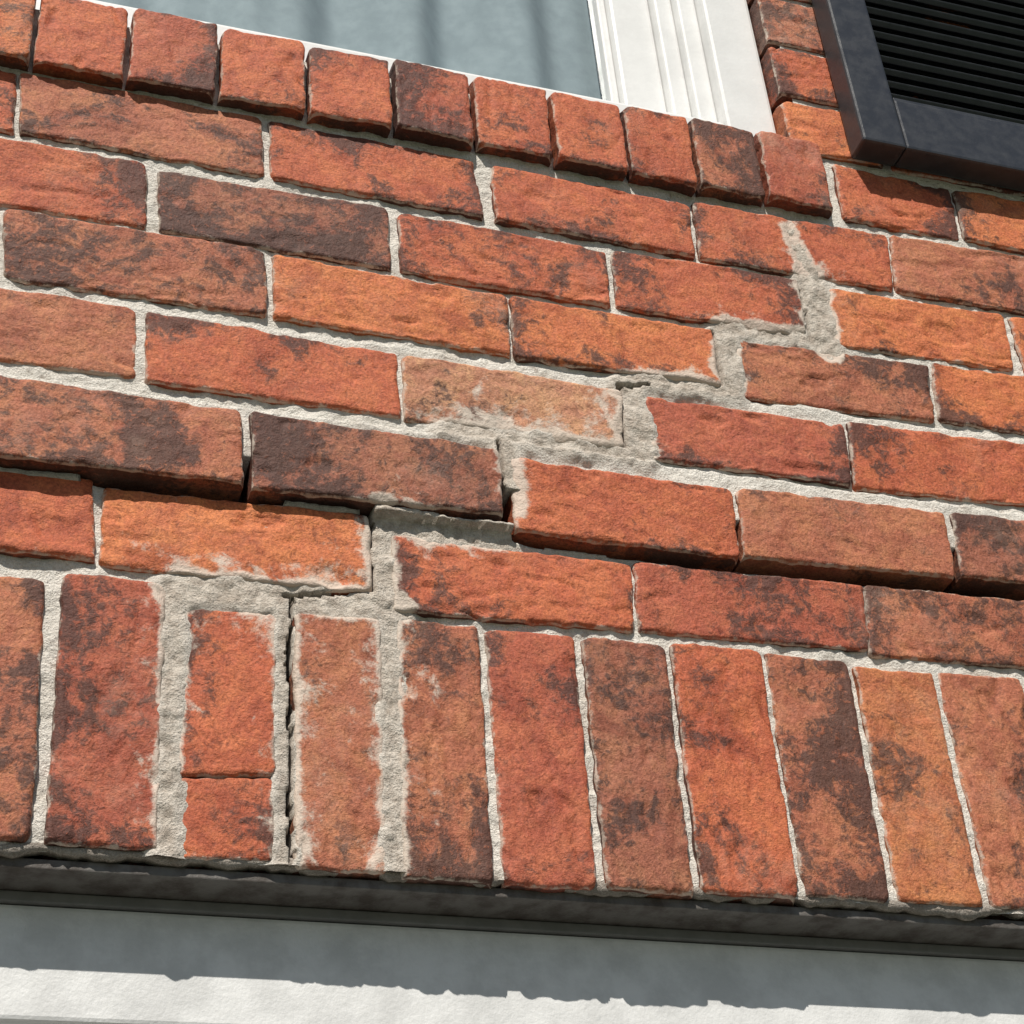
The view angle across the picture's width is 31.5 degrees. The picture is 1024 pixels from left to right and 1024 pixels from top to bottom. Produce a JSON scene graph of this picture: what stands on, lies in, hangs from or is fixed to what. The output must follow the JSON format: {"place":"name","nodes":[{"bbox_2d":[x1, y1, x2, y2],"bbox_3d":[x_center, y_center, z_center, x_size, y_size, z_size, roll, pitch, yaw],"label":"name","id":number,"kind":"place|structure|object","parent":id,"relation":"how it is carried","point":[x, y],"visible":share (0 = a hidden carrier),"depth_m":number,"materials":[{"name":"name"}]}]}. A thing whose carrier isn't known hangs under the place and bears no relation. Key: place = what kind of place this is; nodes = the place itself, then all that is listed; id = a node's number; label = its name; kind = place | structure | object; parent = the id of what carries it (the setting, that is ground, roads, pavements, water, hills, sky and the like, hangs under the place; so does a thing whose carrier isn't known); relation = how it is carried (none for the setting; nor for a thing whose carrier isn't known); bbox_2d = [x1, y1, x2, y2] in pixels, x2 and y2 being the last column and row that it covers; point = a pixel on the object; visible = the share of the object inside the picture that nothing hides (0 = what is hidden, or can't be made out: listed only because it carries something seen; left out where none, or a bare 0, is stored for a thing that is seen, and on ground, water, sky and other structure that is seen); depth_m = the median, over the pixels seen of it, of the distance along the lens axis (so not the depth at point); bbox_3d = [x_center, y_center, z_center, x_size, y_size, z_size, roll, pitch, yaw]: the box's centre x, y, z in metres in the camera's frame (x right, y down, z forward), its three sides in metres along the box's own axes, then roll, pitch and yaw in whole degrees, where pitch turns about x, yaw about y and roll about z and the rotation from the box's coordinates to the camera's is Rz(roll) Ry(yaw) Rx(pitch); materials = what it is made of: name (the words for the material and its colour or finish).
{"place":"outdoors","nodes":[
{"label":"outdoors","id":0,"kind":"place"},
{"bbox_3d":[0.070,1.293,0.713,3.400,2.098,0.035,7,-37,-16],"label":"garage door frame","id":1,"kind":"object","parent":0,"visible":0},
{"bbox_2d":[0,904,1023,1023],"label":"head trim","id":2,"kind":"structure","parent":1,"relation":"on","point":[70,966],"depth_m":1.29,"materials":[{"name":"white paint"}]},
{"bbox_2d":[0,890,1023,961],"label":"flashing strip","id":3,"kind":"object","parent":2,"relation":"on","point":[77,901],"visible":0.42,"depth_m":1.32,"materials":[{"name":"grey metal"}]},
{"bbox_2d":[0,857,1023,949],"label":"steel lintel","id":4,"kind":"structure","parent":3,"relation":"on","point":[95,879],"depth_m":1.31,"materials":[{"name":"black metal"}]},
{"bbox_2d":[0,0,1023,921],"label":"bricks","id":5,"kind":"object","parent":4,"relation":"on","point":[176,484],"visible":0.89,"depth_m":1.51,"materials":[{"name":"red brick"}]},
{"bbox_2d":[97,0,602,98],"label":"curtain","id":6,"kind":"object","parent":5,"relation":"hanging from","point":[548,44],"depth_m":2.02,"materials":[{"name":"fabric"}]},
{"bbox_2d":[35,0,722,124],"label":"casing bottom","id":7,"kind":"object","parent":5,"relation":"on","point":[221,29],"visible":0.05,"depth_m":1.80,"materials":[{"name":"white paint"}]},
{"bbox_2d":[96,0,617,102],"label":"sash rail bottom","id":8,"kind":"object","parent":7,"relation":"on","point":[377,55],"depth_m":1.86,"materials":[{"name":"white paint"}]},
{"bbox_2d":[588,0,618,102],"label":"glazing bead","id":9,"kind":"object","parent":8,"relation":"on","point":[603,53],"depth_m":2.01,"materials":[{"name":"white paint"}]},
{"bbox_2d":[603,0,665,111],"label":"sash stile","id":10,"kind":"object","parent":7,"relation":"on","point":[636,67],"depth_m":2.00,"materials":[{"name":"white paint"}]},
{"bbox_2d":[647,0,690,116],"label":"jamb stop","id":11,"kind":"object","parent":7,"relation":"on","point":[669,62],"depth_m":2.00,"materials":[{"name":"white paint"}]},
{"bbox_2d":[670,0,716,121],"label":"jamb","id":12,"kind":"object","parent":7,"relation":"on","point":[697,82],"depth_m":1.99,"materials":[{"name":"white paint"}]},
{"bbox_2d":[0,9,1023,913],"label":"mortar joints","id":13,"kind":"object","parent":5,"relation":"attached to","point":[286,605],"visible":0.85,"depth_m":1.50,"materials":[{"name":"grey concrete"}]},
{"bbox_2d":[693,0,775,136],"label":"casing","id":14,"kind":"object","parent":5,"relation":"attached to","point":[737,84],"depth_m":1.98,"materials":[{"name":"white paint"}]},
{"bbox_2d":[779,0,1023,199],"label":"mortar field","id":15,"kind":"structure","parent":5,"relation":"attached to","point":[887,169],"depth_m":1.94,"materials":[{"name":"grey concrete"}]},
{"bbox_2d":[811,0,1023,191],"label":"shutter","id":16,"kind":"object","parent":5,"relation":"attached to","point":[888,61],"depth_m":1.98,"materials":[{"name":"grey plastic"}]},
{"bbox_2d":[0,842,1023,920],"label":"mortar drips","id":17,"kind":"object","parent":4,"relation":"on","point":[11,850],"visible":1,"depth_m":1.27,"materials":[{"name":"grey concrete"}]}
]}

